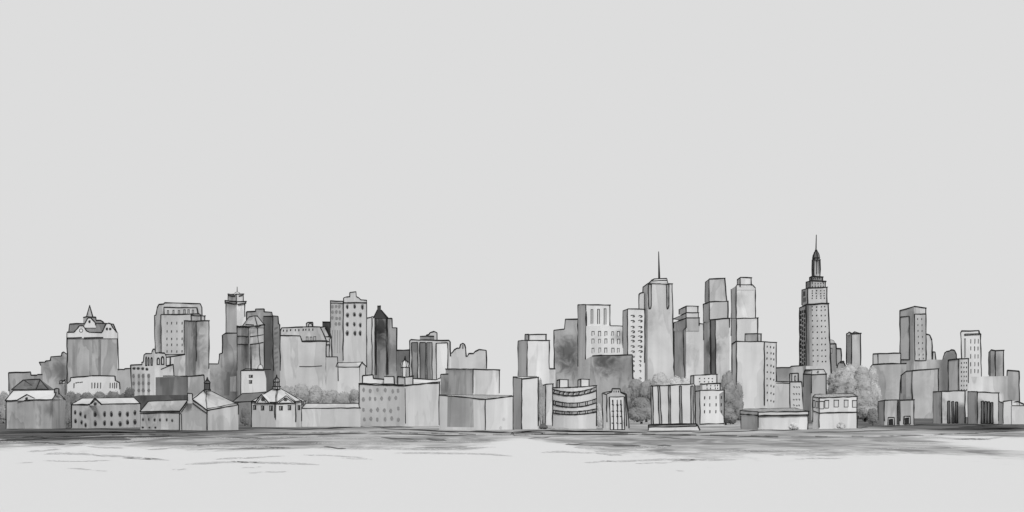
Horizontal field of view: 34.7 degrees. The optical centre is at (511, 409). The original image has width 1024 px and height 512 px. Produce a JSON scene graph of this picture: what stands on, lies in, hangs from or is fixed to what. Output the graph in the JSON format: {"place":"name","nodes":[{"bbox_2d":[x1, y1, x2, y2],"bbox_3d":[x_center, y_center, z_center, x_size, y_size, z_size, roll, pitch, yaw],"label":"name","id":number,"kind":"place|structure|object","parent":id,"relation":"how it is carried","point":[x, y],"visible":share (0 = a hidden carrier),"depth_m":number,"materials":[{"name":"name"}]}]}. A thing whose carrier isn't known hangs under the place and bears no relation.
{"place":"outdoors","nodes":[
{"label":"outdoors","id":0,"kind":"place"},
{"bbox_2d":[8,371,42,393],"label":"flat roofed building","id":1,"kind":"structure","parent":0,"point":[15,378],"depth_m":1100.00,"materials":[{"name":"black"}]},
{"bbox_2d":[11,379,53,389],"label":"hipped house","id":2,"kind":"structure","parent":0,"point":[32,384],"depth_m":781.91,"materials":[{"name":"black"}]},
{"bbox_2d":[39,351,66,396],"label":"stepped building","id":3,"kind":"structure","parent":0,"point":[54,370],"depth_m":1800.00,"materials":[{"name":"black"}]},
{"bbox_2d":[66,305,118,383],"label":"gabled block","id":4,"kind":"structure","parent":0,"point":[92,346],"depth_m":1700.00,"materials":[{"name":"black"}]},
{"bbox_2d":[118,368,130,394],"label":"wing building","id":5,"kind":"structure","parent":0,"point":[124,378],"depth_m":1900.00,"materials":[{"name":"black"}]},
{"bbox_2d":[130,348,174,395],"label":"arched building","id":6,"kind":"structure","parent":0,"point":[149,369],"depth_m":1500.00,"materials":[{"name":"black"}]},
{"bbox_2d":[132,395,186,407],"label":"black shed","id":7,"kind":"structure","parent":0,"point":[142,399],"depth_m":800.00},
{"bbox_2d":[166,354,184,376],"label":"plain block","id":8,"kind":"structure","parent":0,"point":[177,361],"depth_m":1700.00,"materials":[{"name":"black"}]},
{"bbox_2d":[154,302,202,353],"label":"office tower","id":9,"kind":"structure","parent":0,"point":[170,318],"depth_m":2700.00,"materials":[{"name":"black"}]},
{"bbox_2d":[156,374,204,396],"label":"dark washed block","id":10,"kind":"structure","parent":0,"point":[175,385],"depth_m":1150.00,"materials":[{"name":"black"}]},
{"bbox_2d":[183,314,209,379],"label":"corner tower","id":11,"kind":"structure","parent":0,"point":[196,340],"depth_m":2305.15,"materials":[{"name":"black"}]},
{"bbox_2d":[209,332,236,400],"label":"stepped base building","id":12,"kind":"structure","parent":0,"point":[223,376],"depth_m":2100.00,"materials":[{"name":"black"}]},
{"bbox_2d":[224,287,246,332],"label":"antenna tower","id":13,"kind":"structure","parent":0,"point":[235,302],"depth_m":2507.38,"materials":[{"name":"black"}]},
{"bbox_2d":[233,391,265,423],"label":"dark roof house","id":14,"kind":"structure","parent":0,"point":[244,399],"depth_m":760.80,"materials":[{"name":"black"}]},
{"bbox_2d":[236,315,264,396],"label":"glass tower","id":15,"kind":"structure","parent":0,"point":[250,343],"depth_m":2005.67,"materials":[{"name":"black"}]},
{"bbox_2d":[246,308,279,391],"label":"notched tower","id":16,"kind":"structure","parent":0,"point":[270,320],"depth_m":2795.80,"materials":[{"name":"black"}]},
{"bbox_2d":[373,305,388,378],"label":"pyramid tower","id":17,"kind":"structure","parent":0,"point":[381,365],"depth_m":2500.00,"materials":[{"name":"black"}]},
{"bbox_2d":[387,318,397,382],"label":"stair stepped tower","id":18,"kind":"structure","parent":0,"point":[392,339],"depth_m":2800.00,"materials":[{"name":"black"}]},
{"bbox_2d":[396,349,408,382],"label":"dark gap building","id":19,"kind":"structure","parent":0,"point":[401,355],"depth_m":2400.00,"materials":[{"name":"black"}]},
{"bbox_2d":[438,394,513,429],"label":"corner building","id":20,"kind":"structure","parent":0,"point":[475,412],"depth_m":546.30,"materials":[{"name":"black"}]},
{"bbox_2d":[0,431,1023,511],"bbox_3d":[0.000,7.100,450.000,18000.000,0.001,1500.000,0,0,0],"label":"water","id":21,"kind":"structure","parent":0,"point":[525,474],"depth_m":179.24,"materials":[{"name":"liquid"}]},
{"bbox_2d":[0,435,678,448],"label":"dark ripples","id":22,"kind":"object","parent":21,"relation":"on","point":[119,438],"visible":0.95,"depth_m":399.12},
{"bbox_2d":[1,436,1005,472],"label":"ripples","id":23,"kind":"object","parent":21,"relation":"on","point":[149,458],"visible":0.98,"depth_m":283.22},
{"bbox_2d":[0,417,1023,437],"bbox_3d":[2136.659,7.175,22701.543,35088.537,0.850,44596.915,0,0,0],"label":"ground","id":24,"kind":"structure","parent":0,"point":[918,430],"depth_m":505.00,"materials":[{"name":"grey"}]},
{"bbox_2d":[0,391,8,422],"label":"tree","id":25,"kind":"object","parent":24,"relation":"on","point":[4,395],"visible":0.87,"depth_m":798.00,"materials":[{"name":"grey plant"}]},
{"bbox_2d":[5,388,65,428],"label":"pediment house","id":26,"kind":"structure","parent":24,"relation":"on","point":[35,409],"depth_m":578.58,"materials":[{"name":"black"}]},
{"bbox_2d":[66,402,70,424],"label":"shrub","id":27,"kind":"object","parent":24,"relation":"on","point":[68,413],"visible":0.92,"depth_m":639.25,"materials":[{"name":"grey plant"}]},
{"bbox_2d":[64,391,81,406],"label":"tree","id":28,"kind":"object","parent":24,"relation":"on","point":[71,397],"visible":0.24,"depth_m":837.90,"materials":[{"name":"grey plant"}]},
{"bbox_2d":[67,375,120,395],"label":"white hall","id":29,"kind":"structure","parent":24,"relation":"on","point":[94,384],"depth_m":1000.00,"materials":[{"name":"black"}]},
{"bbox_2d":[71,397,140,427],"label":"oval window house","id":30,"kind":"structure","parent":24,"relation":"on","point":[120,412],"depth_m":600.51,"materials":[{"name":"black"}]},
{"bbox_2d":[119,387,133,396],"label":"tree","id":31,"kind":"object","parent":24,"relation":"on","point":[129,392],"visible":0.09,"depth_m":838.39,"materials":[{"name":"grey plant"}]},
{"bbox_2d":[139,399,186,429],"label":"tiny window house","id":32,"kind":"structure","parent":24,"relation":"on","point":[160,415],"depth_m":551.02,"materials":[{"name":"black"}]},
{"bbox_2d":[179,377,238,429],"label":"gable house","id":33,"kind":"structure","parent":24,"relation":"on","point":[206,408],"depth_m":534.67,"materials":[{"name":"black"}]},
{"bbox_2d":[239,406,250,425],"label":"shrub","id":34,"kind":"object","parent":24,"relation":"on","point":[245,418],"visible":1,"depth_m":688.68,"materials":[{"name":"grey plant"}]},
{"bbox_2d":[240,365,270,393],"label":"white block","id":35,"kind":"structure","parent":24,"relation":"on","point":[253,380],"depth_m":1250.00,"materials":[{"name":"black"}]},
{"bbox_2d":[251,375,302,426],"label":"cupola hall","id":36,"kind":"structure","parent":24,"relation":"on","point":[276,405],"depth_m":630.54,"materials":[{"name":"black"}]},
{"bbox_2d":[291,383,309,421],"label":"tree","id":37,"kind":"object","parent":24,"relation":"on","point":[301,391],"visible":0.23,"depth_m":875.09,"materials":[{"name":"grey plant"}]},
{"bbox_2d":[279,322,332,390],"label":"mansard block","id":38,"kind":"structure","parent":24,"relation":"on","point":[305,351],"depth_m":2300.00,"materials":[{"name":"black"}]},
{"bbox_2d":[304,385,327,402],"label":"tree","id":39,"kind":"object","parent":24,"relation":"on","point":[316,393],"visible":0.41,"depth_m":856.62,"materials":[{"name":"grey plant"}]},
{"bbox_2d":[322,389,337,402],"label":"tree","id":40,"kind":"object","parent":24,"relation":"on","point":[329,397],"visible":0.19,"depth_m":846.34,"materials":[{"name":"grey plant"}]},
{"bbox_2d":[302,403,360,426],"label":"long shed","id":41,"kind":"structure","parent":24,"relation":"on","point":[330,414],"depth_m":642.86,"materials":[{"name":"black"}]},
{"bbox_2d":[326,356,337,391],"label":"side block","id":42,"kind":"structure","parent":24,"relation":"on","point":[331,374],"depth_m":1500.00,"materials":[{"name":"black"}]},
{"bbox_2d":[333,391,349,402],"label":"tree","id":43,"kind":"object","parent":24,"relation":"on","point":[342,397],"visible":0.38,"depth_m":840.43,"materials":[{"name":"grey plant"}]},
{"bbox_2d":[330,291,366,365],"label":"building","id":44,"kind":"structure","parent":24,"relation":"on","point":[348,320],"depth_m":2463.62,"materials":[{"name":"black"}]},
{"bbox_2d":[336,361,366,393],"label":"gable ended block","id":45,"kind":"structure","parent":24,"relation":"on","point":[350,374],"depth_m":1350.00,"materials":[{"name":"black"}]},
{"bbox_2d":[348,388,358,402],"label":"tree","id":46,"kind":"object","parent":24,"relation":"on","point":[354,395],"visible":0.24,"depth_m":838.55,"materials":[{"name":"grey plant"}]},
{"bbox_2d":[367,316,373,374],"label":"pale slab","id":47,"kind":"structure","parent":24,"relation":"on","point":[370,345],"depth_m":2650.00,"materials":[{"name":"black"}]},
{"bbox_2d":[358,356,440,425],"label":"domed building","id":48,"kind":"structure","parent":24,"relation":"on","point":[406,399],"depth_m":666.29,"materials":[{"name":"black"}]},
{"bbox_2d":[409,331,450,393],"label":"striped block","id":49,"kind":"structure","parent":24,"relation":"on","point":[430,355],"depth_m":2049.59,"materials":[{"name":"black"}]},
{"bbox_2d":[440,373,448,394],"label":"annex","id":50,"kind":"object","parent":24,"relation":"on","point":[444,383],"visible":0.52,"depth_m":1000.00,"materials":[{"name":"black"}]},
{"bbox_2d":[451,343,486,368],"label":"ragged skyline block","id":51,"kind":"structure","parent":24,"relation":"on","point":[461,358],"depth_m":2700.00,"materials":[{"name":"black"}]},
{"bbox_2d":[0,433,941,440],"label":"shore lines","id":52,"kind":"object","parent":24,"relation":"on","point":[307,434],"visible":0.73,"depth_m":443.45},
{"bbox_2d":[445,368,499,394],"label":"building","id":53,"kind":"structure","parent":24,"relation":"on","point":[466,381],"depth_m":1106.67,"materials":[{"name":"black"}]},
{"bbox_2d":[0,424,1023,433],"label":"bank lines","id":54,"kind":"object","parent":24,"relation":"on","point":[987,427],"visible":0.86,"depth_m":527.60,"materials":[{"name":"grey"}]},
{"bbox_2d":[513,376,538,428],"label":"tall corner block","id":55,"kind":"structure","parent":24,"relation":"on","point":[525,400],"depth_m":563.66,"materials":[{"name":"black"}]},
{"bbox_2d":[538,378,544,424],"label":"tree","id":56,"kind":"object","parent":24,"relation":"on","point":[541,408],"visible":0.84,"depth_m":699.25,"materials":[{"name":"grey plant"}]},
{"bbox_2d":[597,403,602,425],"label":"tree","id":57,"kind":"object","parent":24,"relation":"on","point":[599,417],"visible":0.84,"depth_m":639.34,"materials":[{"name":"grey plant"}]},
{"bbox_2d":[623,379,641,421],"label":"tree","id":58,"kind":"object","parent":24,"relation":"on","point":[629,390],"visible":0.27,"depth_m":897.87,"materials":[{"name":"grey plant"}]},
{"bbox_2d":[622,308,645,381],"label":"hooked window tower","id":59,"kind":"structure","parent":24,"relation":"on","point":[633,331],"depth_m":1852.86,"materials":[{"name":"black"}]},
{"bbox_2d":[628,397,649,423],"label":"tree","id":60,"kind":"object","parent":24,"relation":"on","point":[639,411],"visible":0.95,"depth_m":776.96,"materials":[{"name":"grey plant"}]},
{"bbox_2d":[632,379,655,421],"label":"tree","id":61,"kind":"object","parent":24,"relation":"on","point":[642,390],"visible":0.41,"depth_m":875.95,"materials":[{"name":"grey plant"}]},
{"bbox_2d":[652,372,667,384],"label":"tree","id":62,"kind":"object","parent":24,"relation":"on","point":[659,378],"visible":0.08,"depth_m":1495.18,"materials":[{"name":"grey plant"}]},
{"bbox_2d":[663,375,681,384],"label":"tree","id":63,"kind":"object","parent":24,"relation":"on","point":[674,380],"visible":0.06,"depth_m":1474.77,"materials":[{"name":"grey plant"}]},
{"bbox_2d":[648,383,700,430],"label":"pilastered hall","id":64,"kind":"structure","parent":24,"relation":"on","point":[672,406],"depth_m":529.41,"materials":[{"name":"black"}]},
{"bbox_2d":[721,370,732,389],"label":"tree","id":65,"kind":"object","parent":24,"relation":"on","point":[728,375],"visible":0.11,"depth_m":957.77,"materials":[{"name":"grey plant"}]},
{"bbox_2d":[724,408,737,424],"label":"tree","id":66,"kind":"object","parent":24,"relation":"on","point":[730,417],"visible":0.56,"depth_m":717.94,"materials":[{"name":"grey plant"}]},
{"bbox_2d":[723,379,743,408],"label":"tree","id":67,"kind":"object","parent":24,"relation":"on","point":[736,391],"visible":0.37,"depth_m":897.93,"materials":[{"name":"grey plant"}]},
{"bbox_2d":[725,398,741,423],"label":"tree","id":68,"kind":"object","parent":24,"relation":"on","point":[734,405],"visible":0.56,"depth_m":757.25,"materials":[{"name":"grey plant"}]},
{"bbox_2d":[740,408,809,429],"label":"slab roofed building","id":69,"kind":"structure","parent":24,"relation":"on","point":[769,419],"depth_m":554.60,"materials":[{"name":"black"}]},
{"bbox_2d":[827,371,836,393],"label":"tree","id":70,"kind":"object","parent":24,"relation":"on","point":[831,379],"visible":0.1,"depth_m":1495.82,"materials":[{"name":"grey plant"}]},
{"bbox_2d":[812,393,857,428],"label":"framed window building","id":71,"kind":"structure","parent":24,"relation":"on","point":[830,411],"depth_m":579.49,"materials":[{"name":"black"}]},
{"bbox_2d":[830,376,857,393],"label":"tree","id":72,"kind":"object","parent":24,"relation":"on","point":[839,384],"visible":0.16,"depth_m":1295.14,"materials":[{"name":"grey plant"}]},
{"bbox_2d":[834,363,856,378],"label":"tree","id":73,"kind":"object","parent":24,"relation":"on","point":[847,371],"visible":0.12,"depth_m":1444.29,"materials":[{"name":"grey plant"}]},
{"bbox_2d":[844,381,876,418],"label":"tree","id":74,"kind":"object","parent":24,"relation":"on","point":[860,390],"visible":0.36,"depth_m":1195.53,"materials":[{"name":"grey plant"}]},
{"bbox_2d":[853,365,878,402],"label":"tree","id":75,"kind":"object","parent":24,"relation":"on","point":[861,374],"visible":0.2,"depth_m":1395.06,"materials":[{"name":"grey plant"}]},
{"bbox_2d":[857,397,876,421],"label":"tree","id":76,"kind":"object","parent":24,"relation":"on","point":[864,404],"visible":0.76,"depth_m":895.38,"materials":[{"name":"grey plant"}]},
{"bbox_2d":[868,408,877,425],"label":"tree","id":77,"kind":"object","parent":24,"relation":"on","point":[872,415],"visible":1,"depth_m":689.22,"materials":[{"name":"grey plant"}]},
{"bbox_2d":[869,366,881,407],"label":"tree","id":78,"kind":"object","parent":24,"relation":"on","point":[873,370],"visible":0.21,"depth_m":1595.73,"materials":[{"name":"grey plant"}]},
{"bbox_2d":[877,399,898,424],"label":"cube building","id":79,"kind":"structure","parent":24,"relation":"on","point":[887,410],"depth_m":711.75,"materials":[{"name":"black"}]},
{"bbox_2d":[898,399,914,424],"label":"cube building","id":80,"kind":"structure","parent":24,"relation":"on","point":[906,408],"depth_m":711.51,"materials":[{"name":"black"}]},
{"bbox_2d":[927,349,956,390],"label":"bulbous roof building","id":81,"kind":"structure","parent":24,"relation":"on","point":[941,365],"depth_m":2100.00,"materials":[{"name":"black"}]},
{"bbox_2d":[933,390,965,423],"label":"box building","id":82,"kind":"structure","parent":24,"relation":"on","point":[948,407],"depth_m":795.91,"materials":[{"name":"black"}]},
{"bbox_2d":[947,358,968,416],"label":"dot window block","id":83,"kind":"structure","parent":24,"relation":"on","point":[958,373],"depth_m":1504.98,"materials":[{"name":"black"}]},
{"bbox_2d":[967,391,999,423],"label":"box building","id":84,"kind":"structure","parent":24,"relation":"on","point":[982,407],"depth_m":773.05,"materials":[{"name":"black"}]},
{"bbox_2d":[998,400,1023,423],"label":"building","id":85,"kind":"structure","parent":24,"relation":"on","point":[1010,412],"depth_m":750.38,"materials":[{"name":"black"}]},
{"bbox_2d":[0,0,1023,402],"label":"sky","id":86,"kind":"structure","parent":0,"point":[478,173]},
{"bbox_2d":[517,334,549,383],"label":"boxed roof tower","id":87,"kind":"structure","parent":0,"point":[533,351],"depth_m":1503.73,"materials":[{"name":"black"}]},
{"bbox_2d":[542,383,553,424],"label":"sliver building","id":88,"kind":"structure","parent":0,"point":[547,396],"depth_m":720.46,"materials":[{"name":"white"}]},
{"bbox_2d":[549,368,554,386],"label":"faint low building","id":89,"kind":"structure","parent":0,"point":[551,375],"depth_m":1700.00,"materials":[{"name":"black"}]},
{"bbox_2d":[553,318,577,386],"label":"stained stepped block","id":90,"kind":"structure","parent":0,"point":[565,346],"depth_m":2400.00,"materials":[{"name":"black"}]},
{"bbox_2d":[552,379,596,428],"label":"curved building","id":91,"kind":"structure","parent":0,"point":[574,407],"depth_m":575.60,"materials":[{"name":"black"}]},
{"bbox_2d":[577,304,622,378],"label":"three slot tower","id":92,"kind":"structure","parent":0,"point":[599,333],"depth_m":2099.48,"materials":[{"name":"black"}]},
{"bbox_2d":[584,354,633,410],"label":"building","id":93,"kind":"structure","parent":0,"point":[604,373],"depth_m":1350.00,"materials":[{"name":"black"}]},
{"bbox_2d":[602,388,629,429],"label":"deco building","id":94,"kind":"structure","parent":0,"point":[615,414],"depth_m":539.89,"materials":[{"name":"black"}]},
{"bbox_2d":[638,251,673,380],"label":"mast tower","id":95,"kind":"structure","parent":0,"point":[655,298],"depth_m":3103.76,"materials":[{"name":"black"}]},
{"bbox_2d":[673,306,703,379],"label":"building","id":96,"kind":"structure","parent":0,"point":[688,336],"depth_m":2457.32,"materials":[{"name":"black"}]},
{"bbox_2d":[690,374,724,424],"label":"stepped dotted building","id":97,"kind":"structure","parent":0,"point":[710,401],"depth_m":702.00,"materials":[{"name":"black"}]},
{"bbox_2d":[703,278,730,387],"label":"three tier tower","id":98,"kind":"structure","parent":0,"point":[716,320],"depth_m":2657.24,"materials":[{"name":"black"}]},
{"bbox_2d":[731,277,758,370],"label":"shouldered tower","id":99,"kind":"structure","parent":0,"point":[744,319],"depth_m":2857.87,"materials":[{"name":"black"}]},
{"bbox_2d":[731,333,776,408],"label":"dotted face block","id":100,"kind":"structure","parent":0,"point":[753,363],"depth_m":1253.30,"materials":[{"name":"black"}]},
{"bbox_2d":[775,381,789,407],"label":"plain low block","id":101,"kind":"structure","parent":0,"point":[781,394],"depth_m":1200.00,"materials":[{"name":"black"}]},
{"bbox_2d":[776,365,803,385],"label":"grey back block","id":102,"kind":"structure","parent":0,"point":[783,373],"depth_m":2000.00,"materials":[{"name":"black"}]},
{"bbox_2d":[789,373,802,409],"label":"ornate small tower","id":103,"kind":"structure","parent":0,"point":[795,393],"depth_m":1120.00,"materials":[{"name":"black"}]},
{"bbox_2d":[803,369,826,419],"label":"lidded building","id":104,"kind":"structure","parent":0,"point":[814,381],"depth_m":1023.26,"materials":[{"name":"black"}]},
{"bbox_2d":[799,235,831,388],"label":"great skyscraper","id":105,"kind":"structure","parent":0,"point":[814,338],"depth_m":3711.32,"materials":[{"name":"black"}]},
{"bbox_2d":[830,340,841,371],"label":"domed stack building","id":106,"kind":"structure","parent":0,"point":[836,355],"depth_m":3950.00,"materials":[{"name":"black"}]},
{"bbox_2d":[846,331,861,367],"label":"lone tower","id":107,"kind":"structure","parent":0,"point":[853,347],"depth_m":2503.97,"materials":[{"name":"black"}]},
{"bbox_2d":[870,352,906,399],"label":"notched shoulder block","id":108,"kind":"structure","parent":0,"point":[890,368],"depth_m":1750.00,"materials":[{"name":"black"}]},
{"bbox_2d":[899,306,926,370],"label":"building","id":109,"kind":"structure","parent":0,"point":[913,337],"depth_m":2358.71,"materials":[{"name":"black"}]},
{"bbox_2d":[899,368,938,417],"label":"slant cornered block","id":110,"kind":"structure","parent":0,"point":[919,386],"depth_m":1251.63,"materials":[{"name":"black"}]},
{"bbox_2d":[926,334,935,368],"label":"rounded side tower","id":111,"kind":"structure","parent":0,"point":[931,354],"depth_m":2500.00,"materials":[{"name":"black"}]},
{"bbox_2d":[960,330,981,376],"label":"white dash tower","id":112,"kind":"structure","parent":0,"point":[971,349],"depth_m":2050.00,"materials":[{"name":"black"}]},
{"bbox_2d":[968,376,1007,401],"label":"pale mass building","id":113,"kind":"structure","parent":0,"point":[991,384],"depth_m":1650.00,"materials":[{"name":"black"}]},
{"bbox_2d":[988,349,1004,375],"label":"octagonal tower","id":114,"kind":"structure","parent":0,"point":[995,362],"depth_m":2102.43,"materials":[{"name":"black"}]},
{"bbox_2d":[1006,370,1019,400],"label":"flat grey tower","id":115,"kind":"structure","parent":0,"point":[1013,385],"depth_m":1750.00,"materials":[{"name":"black"}]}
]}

